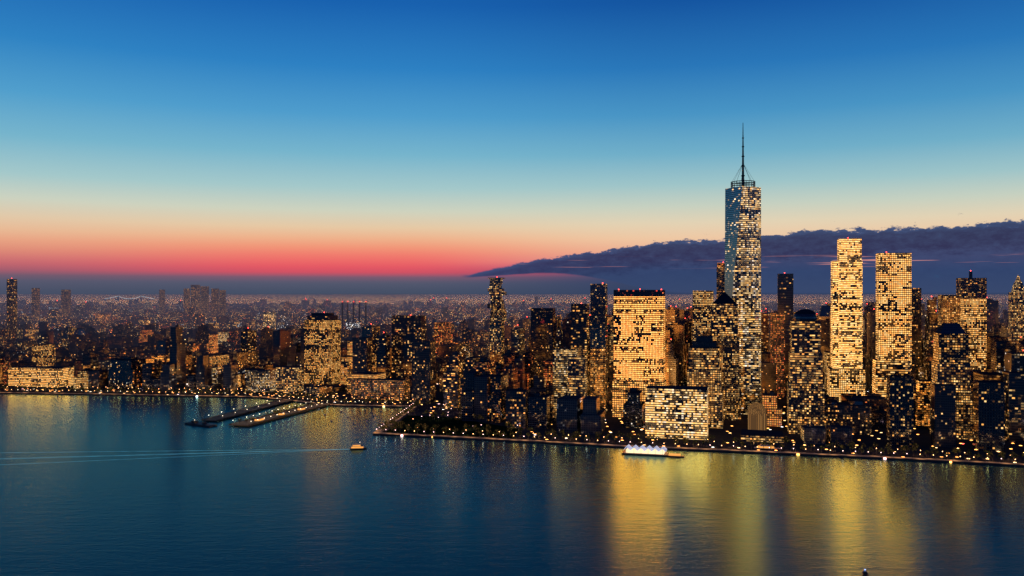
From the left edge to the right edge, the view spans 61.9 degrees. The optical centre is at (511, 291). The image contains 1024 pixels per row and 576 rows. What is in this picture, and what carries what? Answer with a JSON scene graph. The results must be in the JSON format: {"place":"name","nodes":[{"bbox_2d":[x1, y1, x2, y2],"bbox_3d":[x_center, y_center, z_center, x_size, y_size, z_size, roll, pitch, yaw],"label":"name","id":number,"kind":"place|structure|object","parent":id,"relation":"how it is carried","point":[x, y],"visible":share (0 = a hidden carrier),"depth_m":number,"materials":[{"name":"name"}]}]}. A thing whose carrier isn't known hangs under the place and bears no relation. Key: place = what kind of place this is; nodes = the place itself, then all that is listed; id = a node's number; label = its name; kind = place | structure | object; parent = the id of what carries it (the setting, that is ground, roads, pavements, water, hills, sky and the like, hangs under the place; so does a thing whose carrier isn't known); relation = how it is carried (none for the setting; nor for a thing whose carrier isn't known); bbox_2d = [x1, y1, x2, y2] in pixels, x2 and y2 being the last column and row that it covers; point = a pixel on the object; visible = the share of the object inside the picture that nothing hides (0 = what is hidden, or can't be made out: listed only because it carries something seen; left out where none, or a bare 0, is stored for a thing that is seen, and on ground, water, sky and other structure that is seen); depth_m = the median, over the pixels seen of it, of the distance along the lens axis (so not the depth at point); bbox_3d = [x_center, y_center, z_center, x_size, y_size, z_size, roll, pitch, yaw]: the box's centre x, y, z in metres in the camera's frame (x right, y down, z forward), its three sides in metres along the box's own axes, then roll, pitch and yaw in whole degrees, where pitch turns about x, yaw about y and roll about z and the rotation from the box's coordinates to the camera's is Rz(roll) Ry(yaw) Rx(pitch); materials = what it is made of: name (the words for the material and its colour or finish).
{"place":"outdoors","nodes":[
{"label":"outdoors","id":0,"kind":"place"},
{"bbox_2d":[0,394,1023,575],"bbox_3d":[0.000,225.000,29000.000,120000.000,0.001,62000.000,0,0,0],"label":"water","id":1,"kind":"structure","parent":0,"point":[106,485],"depth_m":900.14,"materials":[{"name":"blue liquid"}]},
{"bbox_2d":[106,296,152,300],"bbox_3d":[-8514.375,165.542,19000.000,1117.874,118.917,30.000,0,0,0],"label":"suspension bridge","id":2,"kind":"structure","parent":1,"relation":"on","point":[132,298],"depth_m":18997.00,"materials":[{"name":"grey metal"}]},
{"bbox_2d":[185,405,216,426],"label":"crane barge","id":3,"kind":"object","parent":1,"relation":"on","point":[197,423],"visible":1,"depth_m":1432.64,"materials":[{"name":"black metal"}]},
{"bbox_2d":[201,398,296,420],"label":"pier","id":4,"kind":"structure","parent":1,"relation":"in","point":[245,410],"depth_m":1590.08,"materials":[{"name":"grey concrete"}]},
{"bbox_2d":[188,449,334,453],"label":"boat wake","id":5,"kind":"object","parent":1,"relation":"on","point":[304,449],"visible":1,"depth_m":1212.51,"materials":[{"name":"liquid"}]},
{"bbox_2d":[229,402,332,425],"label":"pier","id":6,"kind":"structure","parent":1,"relation":"in","point":[293,411],"depth_m":1526.12,"materials":[{"name":"grey concrete"}]},
{"bbox_2d":[237,402,313,422],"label":"pier trees","id":7,"kind":"object","parent":6,"relation":"on","point":[270,414],"visible":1,"depth_m":1523.03,"materials":[{"name":"green plant"}]},
{"bbox_2d":[254,407,304,420],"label":"pier pavilions","id":8,"kind":"object","parent":6,"relation":"on","point":[280,413],"visible":1,"depth_m":1530.21,"materials":[{"name":"white"}]},
{"bbox_2d":[318,404,381,423],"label":"moored boats","id":9,"kind":"object","parent":1,"relation":"on","point":[360,413],"visible":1,"depth_m":1552.35,"materials":[{"name":"grey paint"}]},
{"bbox_2d":[350,444,366,449],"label":"ferry","id":10,"kind":"object","parent":1,"relation":"on","point":[357,446],"visible":1,"depth_m":1213.09,"materials":[{"name":"white metal"}]},
{"bbox_2d":[622,444,668,455],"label":"ferry terminal","id":11,"kind":"object","parent":1,"relation":"on","point":[649,450],"visible":1,"depth_m":1174.72,"materials":[{"name":"white"}]},
{"bbox_2d":[665,453,684,457],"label":"ferry","id":12,"kind":"object","parent":1,"relation":"in","point":[674,455],"visible":1,"depth_m":1159.14,"materials":[{"name":"beige"}]},
{"bbox_2d":[754,444,781,448],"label":"cove yacht","id":13,"kind":"object","parent":1,"relation":"on","point":[765,447],"visible":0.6,"depth_m":1209.42,"materials":[{"name":"grey paint"}]},
{"bbox_2d":[862,570,868,575],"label":"workboat","id":14,"kind":"object","parent":1,"relation":"on","point":[864,573],"visible":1,"depth_m":674.46,"materials":[{"name":"black"}]},
{"bbox_2d":[0,294,1023,466],"bbox_3d":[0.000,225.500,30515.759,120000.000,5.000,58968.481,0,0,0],"label":"ground","id":15,"kind":"structure","parent":0,"point":[729,431],"depth_m":1679.56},
{"bbox_2d":[0,384,410,402],"bbox_3d":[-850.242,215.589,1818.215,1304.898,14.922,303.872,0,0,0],"label":"hudson river park trees","id":16,"kind":"object","parent":15,"relation":"on","point":[209,389],"visible":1,"depth_m":1838.60,"materials":[{"name":"green plant"}]},
{"bbox_2d":[5,386,407,402],"bbox_3d":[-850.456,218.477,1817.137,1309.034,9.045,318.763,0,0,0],"label":"street lamps","id":17,"kind":"object","parent":15,"relation":"on","point":[189,389],"visible":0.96,"depth_m":1857.27,"materials":[{"name":"grey metal"}]},
{"bbox_2d":[341,301,366,328],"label":"smokestacks","id":18,"kind":"object","parent":15,"relation":"on","point":[353,313],"visible":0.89,"depth_m":4296.72,"materials":[{"name":"grey brick"}]},
{"bbox_2d":[387,415,517,437],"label":"park lawn","id":19,"kind":"structure","parent":15,"relation":"on","point":[448,422],"depth_m":1395.95,"materials":[{"name":"green plant"}]},
{"bbox_2d":[378,401,527,429],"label":"trees","id":20,"kind":"object","parent":15,"relation":"on","point":[391,421],"visible":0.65,"depth_m":1473.97,"materials":[{"name":"green plant"}]},
{"bbox_2d":[0,186,972,428],"bbox_3d":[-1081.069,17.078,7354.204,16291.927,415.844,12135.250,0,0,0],"label":"skyscrapers","id":21,"kind":"structure","parent":15,"relation":"on","point":[846,372],"depth_m":1626.25,"materials":[{"name":"grey glass"}]},
{"bbox_2d":[731,134,754,187],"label":"spire","id":22,"kind":"structure","parent":21,"relation":"on","point":[743,183],"depth_m":1578.07,"materials":[{"name":"grey metal"}]},
{"bbox_2d":[0,263,1023,451],"bbox_3d":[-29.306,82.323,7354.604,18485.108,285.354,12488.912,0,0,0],"label":"city blocks","id":23,"kind":"structure","parent":15,"relation":"on","point":[966,329],"depth_m":1759.33,"materials":[{"name":"stone"}]},
{"bbox_2d":[377,421,1023,461],"bbox_3d":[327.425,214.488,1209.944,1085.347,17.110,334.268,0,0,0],"label":"esplanade trees","id":24,"kind":"object","parent":15,"relation":"on","point":[407,425],"visible":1,"depth_m":1222.27,"materials":[{"name":"brown plant"}]},
{"bbox_2d":[748,402,766,429],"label":"building","id":25,"kind":"structure","parent":15,"relation":"on","point":[757,417],"depth_m":1341.55,"materials":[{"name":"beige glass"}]},
{"bbox_2d":[0,392,1023,464],"bbox_3d":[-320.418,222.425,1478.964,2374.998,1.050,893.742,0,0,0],"label":"esplanade pavement","id":26,"kind":"structure","parent":0,"point":[379,431],"depth_m":1251.52,"materials":[{"name":"grey concrete"}]},
{"bbox_2d":[376,429,1015,461],"bbox_3d":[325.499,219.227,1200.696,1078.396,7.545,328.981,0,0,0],"label":"street lights","id":27,"kind":"object","parent":26,"relation":"on","point":[714,441],"visible":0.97,"depth_m":1196.88,"materials":[{"name":"grey metal"}]},
{"bbox_2d":[0,0,1023,293],"label":"sky","id":28,"kind":"structure","parent":0,"point":[147,146],"materials":[{"name":"blue"}]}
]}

